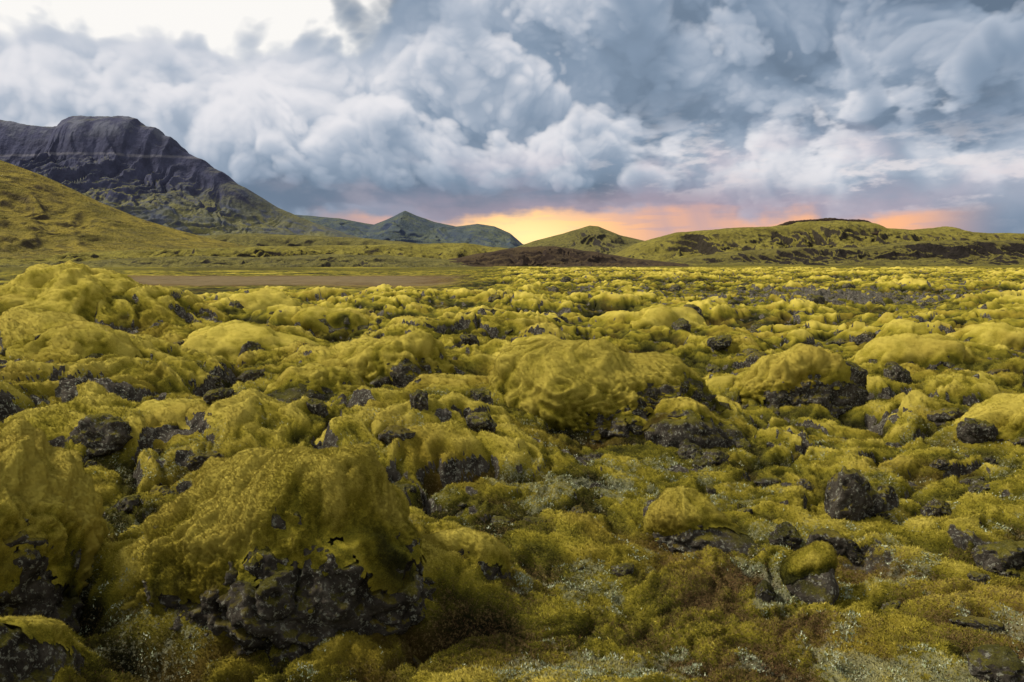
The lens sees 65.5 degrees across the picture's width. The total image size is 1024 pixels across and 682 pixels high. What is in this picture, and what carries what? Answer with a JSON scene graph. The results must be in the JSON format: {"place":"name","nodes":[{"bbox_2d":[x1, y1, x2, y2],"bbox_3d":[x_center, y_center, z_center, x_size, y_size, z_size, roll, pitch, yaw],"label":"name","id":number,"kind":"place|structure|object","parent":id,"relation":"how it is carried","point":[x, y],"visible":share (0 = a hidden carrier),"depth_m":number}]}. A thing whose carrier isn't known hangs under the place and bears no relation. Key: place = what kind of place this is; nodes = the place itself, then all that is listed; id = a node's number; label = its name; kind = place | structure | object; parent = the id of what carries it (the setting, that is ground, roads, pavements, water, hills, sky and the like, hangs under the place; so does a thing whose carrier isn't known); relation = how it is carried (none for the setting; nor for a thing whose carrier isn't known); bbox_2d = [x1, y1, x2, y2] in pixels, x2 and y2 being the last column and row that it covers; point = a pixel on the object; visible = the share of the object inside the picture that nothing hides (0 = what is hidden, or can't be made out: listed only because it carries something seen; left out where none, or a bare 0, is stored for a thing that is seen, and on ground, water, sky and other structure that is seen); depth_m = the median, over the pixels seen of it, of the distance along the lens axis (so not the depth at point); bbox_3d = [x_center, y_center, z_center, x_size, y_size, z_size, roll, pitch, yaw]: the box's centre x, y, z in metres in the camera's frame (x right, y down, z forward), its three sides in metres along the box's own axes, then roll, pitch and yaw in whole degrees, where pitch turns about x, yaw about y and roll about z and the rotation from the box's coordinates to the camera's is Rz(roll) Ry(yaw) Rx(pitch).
{"place":"outdoors","nodes":[
{"label":"outdoors","id":0,"kind":"place"},
{"bbox_2d":[0,160,249,259],"bbox_3d":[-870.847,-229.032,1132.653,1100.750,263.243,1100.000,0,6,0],"label":"hill","id":1,"kind":"structure","parent":0,"point":[43,215],"depth_m":1156.90},
{"bbox_2d":[0,115,360,237],"bbox_3d":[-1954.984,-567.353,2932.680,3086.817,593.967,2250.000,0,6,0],"label":"mountain","id":2,"kind":"structure","parent":0,"point":[135,167],"depth_m":3004.42},
{"bbox_2d":[0,254,473,267],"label":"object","id":3,"kind":"structure","parent":0,"point":[332,260],"depth_m":510.49},
{"bbox_2d":[203,233,417,246],"bbox_3d":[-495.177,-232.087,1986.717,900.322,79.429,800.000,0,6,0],"label":"hill","id":4,"kind":"structure","parent":0,"point":[252,240],"depth_m":2014.62},
{"bbox_2d":[0,243,697,265],"bbox_3d":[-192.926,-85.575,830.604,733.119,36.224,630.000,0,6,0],"label":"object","id":5,"kind":"structure","parent":0,"point":[446,251],"depth_m":820.00},
{"bbox_2d":[297,211,523,247],"bbox_3d":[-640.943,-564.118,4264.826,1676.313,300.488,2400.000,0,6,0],"label":"mountain","id":6,"kind":"structure","parent":0,"point":[404,226],"depth_m":4299.68},
{"bbox_2d":[0,0,1023,243],"bbox_3d":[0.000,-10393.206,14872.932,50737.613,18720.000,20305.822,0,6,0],"label":"sky","id":7,"kind":"structure","parent":0,"point":[525,121],"depth_m":24420.14},
{"bbox_2d":[0,265,1023,681],"bbox_3d":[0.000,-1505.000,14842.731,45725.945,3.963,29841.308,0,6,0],"label":"ground","id":8,"kind":"structure","parent":0,"point":[608,303],"depth_m":12.44},
{"bbox_2d":[0,614,86,681],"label":"mossy boulder","id":9,"kind":"object","parent":8,"relation":"on","point":[37,648],"visible":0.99,"depth_m":6.02},
{"bbox_2d":[0,416,111,633],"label":"mossy boulder","id":10,"kind":"object","parent":8,"relation":"on","point":[54,531],"visible":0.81,"depth_m":7.37},
{"bbox_2d":[0,260,137,321],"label":"mossy boulder","id":11,"kind":"object","parent":8,"relation":"on","point":[70,286],"visible":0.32,"depth_m":24.69},
{"bbox_2d":[0,306,161,363],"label":"mossy boulder","id":12,"kind":"object","parent":8,"relation":"on","point":[65,334],"visible":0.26,"depth_m":16.05},
{"bbox_2d":[0,348,6,355],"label":"lava rock","id":13,"kind":"object","parent":12,"relation":"on","point":[2,352],"visible":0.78,"depth_m":15.64},
{"bbox_2d":[84,460,96,467],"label":"lava rock","id":14,"kind":"object","parent":8,"relation":"on","point":[89,462],"visible":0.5,"depth_m":11.38},
{"bbox_2d":[68,413,132,457],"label":"lava rock","id":15,"kind":"object","parent":8,"relation":"on","point":[100,434],"visible":0.94,"depth_m":11.58},
{"bbox_2d":[112,494,140,512],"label":"lava rock","id":16,"kind":"object","parent":8,"relation":"on","point":[127,503],"visible":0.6,"depth_m":10.00},
{"bbox_2d":[154,448,163,454],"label":"lava rock","id":17,"kind":"object","parent":8,"relation":"on","point":[159,451],"visible":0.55,"depth_m":11.86},
{"bbox_2d":[136,398,192,429],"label":"mossy boulder","id":18,"kind":"object","parent":8,"relation":"on","point":[164,410],"visible":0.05,"depth_m":12.74},
{"bbox_2d":[150,485,178,494],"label":"lava rock","id":19,"kind":"object","parent":8,"relation":"on","point":[164,489],"visible":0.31,"depth_m":10.52},
{"bbox_2d":[173,340,183,345],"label":"lava rock","id":20,"kind":"object","parent":8,"relation":"on","point":[180,342],"visible":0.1,"depth_m":22.42},
{"bbox_2d":[186,451,223,471],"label":"lava rock","id":21,"kind":"object","parent":8,"relation":"on","point":[195,461],"visible":0.38,"depth_m":10.86},
{"bbox_2d":[212,375,220,388],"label":"lava rock","id":22,"kind":"object","parent":8,"relation":"on","point":[217,380],"visible":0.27,"depth_m":16.91},
{"bbox_2d":[203,387,235,404],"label":"lava rock","id":23,"kind":"object","parent":8,"relation":"on","point":[211,396],"visible":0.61,"depth_m":13.31},
{"bbox_2d":[232,300,243,308],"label":"lava rock","id":24,"kind":"object","parent":8,"relation":"on","point":[236,303],"visible":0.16,"depth_m":34.18},
{"bbox_2d":[237,369,264,381],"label":"lava rock","id":25,"kind":"object","parent":8,"relation":"on","point":[249,375],"visible":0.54,"depth_m":17.01},
{"bbox_2d":[238,341,264,356],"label":"lava rock","id":26,"kind":"object","parent":8,"relation":"on","point":[250,345],"visible":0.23,"depth_m":22.04},
{"bbox_2d":[182,320,321,364],"bbox_3d":[-8.351,0.908,23.333,6.108,2.945,3.840,0,6,0],"label":"mossy boulder","id":27,"kind":"object","parent":8,"relation":"on","point":[228,339],"visible":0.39,"depth_m":22.57},
{"bbox_2d":[218,288,302,310],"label":"mossy boulder","id":28,"kind":"object","parent":8,"relation":"on","point":[263,299],"visible":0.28,"depth_m":36.53},
{"bbox_2d":[119,442,437,671],"bbox_3d":[-2.104,2.829,8.173,3.302,3.978,3.243,0,6,0],"label":"mossy boulder","id":29,"kind":"object","parent":8,"relation":"on","point":[297,552],"visible":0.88,"depth_m":6.96},
{"bbox_2d":[263,362,365,402],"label":"mossy boulder","id":30,"kind":"object","parent":8,"relation":"on","point":[318,381],"visible":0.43,"depth_m":15.64},
{"bbox_2d":[306,398,328,417],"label":"lava rock","id":31,"kind":"object","parent":8,"relation":"on","point":[316,406],"visible":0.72,"depth_m":12.97},
{"bbox_2d":[291,305,368,333],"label":"mossy boulder","id":32,"kind":"object","parent":8,"relation":"on","point":[314,318],"visible":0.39,"depth_m":29.72},
{"bbox_2d":[313,418,390,444],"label":"mossy boulder","id":33,"kind":"object","parent":8,"relation":"on","point":[378,426],"visible":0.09,"depth_m":12.10},
{"bbox_2d":[357,325,370,329],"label":"lava rock","id":34,"kind":"object","parent":8,"relation":"on","point":[359,327],"visible":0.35,"depth_m":29.99},
{"bbox_2d":[336,330,455,388],"bbox_3d":[-2.982,1.449,19.621,3.656,3.529,3.493,0,6,0],"label":"mossy boulder","id":35,"kind":"object","parent":8,"relation":"on","point":[401,361],"visible":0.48,"depth_m":18.69},
{"bbox_2d":[378,425,415,444],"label":"lava rock","id":36,"kind":"object","parent":8,"relation":"on","point":[387,434],"visible":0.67,"depth_m":11.65},
{"bbox_2d":[394,482,411,505],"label":"lava rock","id":37,"kind":"object","parent":8,"relation":"on","point":[402,487],"visible":0.27,"depth_m":10.47},
{"bbox_2d":[404,483,416,492],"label":"lava rock","id":38,"kind":"object","parent":8,"relation":"on","point":[412,488],"visible":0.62,"depth_m":10.77},
{"bbox_2d":[409,389,428,410],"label":"lava rock","id":39,"kind":"object","parent":8,"relation":"on","point":[418,400],"visible":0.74,"depth_m":12.57},
{"bbox_2d":[457,501,466,507],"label":"lava rock","id":40,"kind":"object","parent":8,"relation":"on","point":[462,504],"visible":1,"depth_m":10.56},
{"bbox_2d":[422,526,512,580],"bbox_3d":[-0.530,2.301,8.110,1.102,0.931,0.831,0,6,0],"label":"mossy boulder","id":41,"kind":"object","parent":8,"relation":"on","point":[488,553],"visible":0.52,"depth_m":7.83},
{"bbox_2d":[460,333,479,345],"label":"lava rock","id":42,"kind":"object","parent":8,"relation":"on","point":[469,339],"visible":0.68,"depth_m":24.36},
{"bbox_2d":[466,412,496,432],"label":"lava rock","id":43,"kind":"object","parent":8,"relation":"on","point":[477,422],"visible":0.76,"depth_m":12.38},
{"bbox_2d":[473,387,492,404],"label":"lava rock","id":44,"kind":"object","parent":8,"relation":"on","point":[483,394],"visible":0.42,"depth_m":13.95},
{"bbox_2d":[485,308,501,314],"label":"lava rock","id":45,"kind":"object","parent":8,"relation":"on","point":[493,311],"visible":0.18,"depth_m":33.88},
{"bbox_2d":[488,294,500,302],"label":"lava rock","id":46,"kind":"object","parent":8,"relation":"on","point":[492,298],"visible":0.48,"depth_m":51.15},
{"bbox_2d":[491,515,510,523],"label":"lava rock","id":47,"kind":"object","parent":8,"relation":"on","point":[495,519],"visible":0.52,"depth_m":9.96},
{"bbox_2d":[0,283,1023,681],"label":"moss tufts","id":48,"kind":"object","parent":8,"relation":"on","point":[538,613],"visible":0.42,"depth_m":9.07},
{"bbox_2d":[2,356,1023,681],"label":"lichen sprigs","id":49,"kind":"object","parent":8,"relation":"on","point":[204,628],"visible":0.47,"depth_m":7.75},
{"bbox_2d":[494,334,561,355],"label":"mossy boulder","id":50,"kind":"object","parent":8,"relation":"on","point":[532,336],"visible":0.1,"depth_m":22.51},
{"bbox_2d":[523,516,545,522],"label":"lava rock","id":51,"kind":"object","parent":8,"relation":"on","point":[532,519],"visible":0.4,"depth_m":9.94},
{"bbox_2d":[69,441,1023,681],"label":"heath plants","id":52,"kind":"object","parent":8,"relation":"on","point":[693,621],"visible":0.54,"depth_m":7.38},
{"bbox_2d":[548,286,558,291],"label":"lava rock","id":53,"kind":"object","parent":8,"relation":"on","point":[553,288],"visible":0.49,"depth_m":73.81},
{"bbox_2d":[557,315,568,323],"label":"lava rock","id":54,"kind":"object","parent":8,"relation":"on","point":[565,319],"visible":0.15,"depth_m":35.83},
{"bbox_2d":[560,276,570,282],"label":"lava rock","id":55,"kind":"object","parent":8,"relation":"on","point":[566,279],"visible":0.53,"depth_m":104.40},
{"bbox_2d":[568,504,584,513],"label":"lava rock","id":56,"kind":"object","parent":8,"relation":"on","point":[577,508],"visible":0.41,"depth_m":10.12},
{"bbox_2d":[574,564,583,569],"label":"lava rock","id":57,"kind":"object","parent":8,"relation":"on","point":[580,566],"visible":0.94,"depth_m":8.67},
{"bbox_2d":[583,452,602,461],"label":"lava rock","id":58,"kind":"object","parent":8,"relation":"on","point":[592,456],"visible":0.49,"depth_m":12.59},
{"bbox_2d":[488,337,729,444],"bbox_3d":[2.105,1.554,16.271,6.641,3.386,4.196,0,6,0],"label":"mossy boulder","id":59,"kind":"object","parent":8,"relation":"on","point":[597,389],"visible":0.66,"depth_m":15.09},
{"bbox_2d":[611,562,633,576],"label":"lava rock","id":60,"kind":"object","parent":8,"relation":"on","point":[622,569],"visible":0.85,"depth_m":8.56},
{"bbox_2d":[630,304,705,328],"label":"mossy boulder","id":61,"kind":"object","parent":8,"relation":"on","point":[659,315],"visible":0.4,"depth_m":32.14},
{"bbox_2d":[669,284,681,290],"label":"lava rock","id":62,"kind":"object","parent":8,"relation":"on","point":[675,287],"visible":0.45,"depth_m":92.12},
{"bbox_2d":[671,318,691,331],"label":"lava rock","id":63,"kind":"object","parent":8,"relation":"on","point":[680,323],"visible":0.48,"depth_m":30.91},
{"bbox_2d":[677,438,701,459],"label":"lava rock","id":64,"kind":"object","parent":8,"relation":"on","point":[687,449],"visible":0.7,"depth_m":13.35},
{"bbox_2d":[684,304,703,317],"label":"lava rock","id":65,"kind":"object","parent":8,"relation":"on","point":[697,309],"visible":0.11,"depth_m":44.63},
{"bbox_2d":[643,397,747,448],"bbox_3d":[3.304,1.872,14.848,1.928,1.701,1.507,-3,6,-25],"label":"mossy boulder","id":66,"kind":"object","parent":8,"relation":"on","point":[674,422],"visible":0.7,"depth_m":14.38},
{"bbox_2d":[643,485,756,554],"bbox_3d":[2.273,2.364,9.777,1.411,1.116,0.935,6,8,44],"label":"mossy boulder","id":67,"kind":"object","parent":8,"relation":"on","point":[680,519],"visible":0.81,"depth_m":9.60},
{"bbox_2d":[692,459,711,469],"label":"lava rock","id":68,"kind":"object","parent":8,"relation":"on","point":[699,464],"visible":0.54,"depth_m":12.57},
{"bbox_2d":[706,485,715,493],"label":"lava rock","id":69,"kind":"object","parent":8,"relation":"on","point":[710,489],"visible":0.94,"depth_m":11.31},
{"bbox_2d":[706,364,720,372],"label":"lava rock","id":70,"kind":"object","parent":8,"relation":"on","point":[713,368],"visible":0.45,"depth_m":22.95},
{"bbox_2d":[702,448,729,465],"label":"lava rock","id":71,"kind":"object","parent":8,"relation":"on","point":[717,457],"visible":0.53,"depth_m":13.06},
{"bbox_2d":[707,334,731,350],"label":"lava rock","id":72,"kind":"object","parent":8,"relation":"on","point":[719,343],"visible":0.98,"depth_m":25.85},
{"bbox_2d":[735,286,745,289],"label":"lava rock","id":73,"kind":"object","parent":8,"relation":"on","point":[741,288],"visible":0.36,"depth_m":78.40},
{"bbox_2d":[735,438,750,447],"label":"lava rock","id":74,"kind":"object","parent":8,"relation":"on","point":[743,442],"visible":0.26,"depth_m":14.44},
{"bbox_2d":[738,508,752,513],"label":"lava rock","id":75,"kind":"object","parent":8,"relation":"on","point":[746,509],"visible":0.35,"depth_m":10.63},
{"bbox_2d":[742,348,757,355],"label":"lava rock","id":76,"kind":"object","parent":8,"relation":"on","point":[748,351],"visible":0.27,"depth_m":25.28},
{"bbox_2d":[742,351,766,367],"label":"lava rock","id":77,"kind":"object","parent":8,"relation":"on","point":[750,360],"visible":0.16,"depth_m":22.23},
{"bbox_2d":[751,323,763,328],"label":"lava rock","id":78,"kind":"object","parent":8,"relation":"on","point":[755,326],"visible":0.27,"depth_m":34.87},
{"bbox_2d":[754,580,776,602],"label":"lava rock","id":79,"kind":"object","parent":8,"relation":"on","point":[765,591],"visible":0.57,"depth_m":8.20},
{"bbox_2d":[753,477,780,486],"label":"lava rock","id":80,"kind":"object","parent":8,"relation":"on","point":[765,482],"visible":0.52,"depth_m":12.12},
{"bbox_2d":[769,522,802,550],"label":"lava rock","id":81,"kind":"object","parent":8,"relation":"on","point":[785,533],"visible":0.81,"depth_m":9.58},
{"bbox_2d":[729,343,868,417],"bbox_3d":[6.590,1.313,18.890,3.339,2.595,2.675,0,6,0],"label":"mossy boulder","id":82,"kind":"object","parent":8,"relation":"on","point":[834,384],"visible":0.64,"depth_m":18.14},
{"bbox_2d":[794,478,813,490],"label":"lava rock","id":83,"kind":"object","parent":8,"relation":"on","point":[807,484],"visible":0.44,"depth_m":12.06},
{"bbox_2d":[778,540,839,605],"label":"mossy boulder","id":84,"kind":"object","parent":8,"relation":"on","point":[806,573],"visible":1,"depth_m":8.22},
{"bbox_2d":[806,294,824,303],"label":"lava rock","id":85,"kind":"object","parent":8,"relation":"on","point":[818,299],"visible":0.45,"depth_m":49.65},
{"bbox_2d":[806,528,861,563],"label":"lava rock","id":86,"kind":"object","parent":8,"relation":"on","point":[846,547],"visible":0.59,"depth_m":9.28},
{"bbox_2d":[833,338,849,345],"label":"lava rock","id":87,"kind":"object","parent":8,"relation":"on","point":[839,341],"visible":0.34,"depth_m":30.16},
{"bbox_2d":[842,283,855,288],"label":"lava rock","id":88,"kind":"object","parent":8,"relation":"on","point":[847,285],"visible":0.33,"depth_m":83.41},
{"bbox_2d":[824,466,882,521],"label":"lava rock","id":89,"kind":"object","parent":8,"relation":"on","point":[851,494],"visible":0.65,"depth_m":10.31},
{"bbox_2d":[854,552,865,565],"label":"lava rock","id":90,"kind":"object","parent":8,"relation":"on","point":[859,560],"visible":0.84,"depth_m":9.20},
{"bbox_2d":[852,332,876,344],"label":"lava rock","id":91,"kind":"object","parent":8,"relation":"on","point":[863,337],"visible":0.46,"depth_m":28.94},
{"bbox_2d":[873,484,899,511],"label":"lava rock","id":92,"kind":"object","parent":8,"relation":"on","point":[887,494],"visible":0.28,"depth_m":10.65},
{"bbox_2d":[874,511,898,523],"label":"lava rock","id":93,"kind":"object","parent":8,"relation":"on","point":[890,516],"visible":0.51,"depth_m":10.28},
{"bbox_2d":[881,600,900,608],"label":"lava rock","id":94,"kind":"object","parent":8,"relation":"on","point":[895,603],"visible":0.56,"depth_m":8.03},
{"bbox_2d":[883,365,911,383],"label":"lava rock","id":95,"kind":"object","parent":8,"relation":"on","point":[898,373],"visible":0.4,"depth_m":19.56},
{"bbox_2d":[891,293,904,299],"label":"lava rock","id":96,"kind":"object","parent":8,"relation":"on","point":[895,296],"visible":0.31,"depth_m":61.41},
{"bbox_2d":[852,332,965,372],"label":"mossy boulder","id":97,"kind":"object","parent":8,"relation":"on","point":[937,351],"visible":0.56,"depth_m":22.50},
{"bbox_2d":[920,498,951,516],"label":"lava rock","id":98,"kind":"object","parent":8,"relation":"on","point":[935,507],"visible":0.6,"depth_m":10.70},
{"bbox_2d":[930,457,954,470],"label":"lava rock","id":99,"kind":"object","parent":8,"relation":"on","point":[942,463],"visible":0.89,"depth_m":12.86},
{"bbox_2d":[927,407,964,426],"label":"lava rock","id":100,"kind":"object","parent":8,"relation":"on","point":[941,416],"visible":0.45,"depth_m":16.03},
{"bbox_2d":[959,476,984,484],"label":"lava rock","id":101,"kind":"object","parent":8,"relation":"on","point":[967,480],"visible":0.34,"depth_m":11.97},
{"bbox_2d":[949,616,1004,632],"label":"lava rock","id":102,"kind":"object","parent":8,"relation":"on","point":[974,622],"visible":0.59,"depth_m":7.49},
{"bbox_2d":[956,417,998,443],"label":"lava rock","id":103,"kind":"object","parent":8,"relation":"on","point":[972,430],"visible":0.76,"depth_m":14.51},
{"bbox_2d":[967,571,989,583],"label":"lava rock","id":104,"kind":"object","parent":8,"relation":"on","point":[976,576],"visible":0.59,"depth_m":8.56},
{"bbox_2d":[968,478,989,492],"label":"lava rock","id":105,"kind":"object","parent":8,"relation":"on","point":[977,485],"visible":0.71,"depth_m":11.41},
{"bbox_2d":[945,321,1023,352],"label":"mossy boulder","id":106,"kind":"object","parent":8,"relation":"on","point":[995,333],"visible":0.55,"depth_m":26.02},
{"bbox_2d":[953,393,1023,446],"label":"mossy boulder","id":107,"kind":"object","parent":8,"relation":"on","point":[1003,413],"visible":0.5,"depth_m":14.65},
{"bbox_2d":[981,454,998,465],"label":"lava rock","id":108,"kind":"object","parent":8,"relation":"on","point":[991,459],"visible":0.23,"depth_m":13.60},
{"bbox_2d":[966,644,1023,681],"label":"lava rock","id":109,"kind":"object","parent":8,"relation":"on","point":[994,662],"visible":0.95,"depth_m":6.45},
{"bbox_2d":[970,539,1023,572],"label":"lava rock","id":110,"kind":"object","parent":8,"relation":"on","point":[998,556],"visible":0.68,"depth_m":9.16},
{"bbox_2d":[987,369,1009,374],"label":"lava rock","id":111,"kind":"object","parent":8,"relation":"on","point":[996,371],"visible":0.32,"depth_m":20.97},
{"bbox_2d":[995,568,1019,578],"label":"lava rock","id":112,"kind":"object","parent":8,"relation":"on","point":[1011,573],"visible":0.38,"depth_m":9.00},
{"bbox_2d":[441,246,692,266],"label":"hill","id":113,"kind":"structure","parent":0,"point":[547,256],"depth_m":549.44},
{"bbox_2d":[515,226,642,254],"bbox_3d":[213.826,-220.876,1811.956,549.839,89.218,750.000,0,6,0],"label":"hill","id":114,"kind":"structure","parent":0,"point":[596,239],"depth_m":1780.75},
{"bbox_2d":[613,220,1023,260],"bbox_3d":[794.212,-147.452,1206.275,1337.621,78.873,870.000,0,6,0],"label":"hill","id":115,"kind":"structure","parent":0,"point":[824,234],"depth_m":1204.89},
{"bbox_2d":[779,218,901,234],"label":"hill","id":116,"kind":"structure","parent":0,"point":[826,219],"depth_m":1281.52},
{"bbox_2d":[667,240,1023,265],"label":"hill","id":117,"kind":"structure","parent":0,"point":[961,253],"depth_m":712.26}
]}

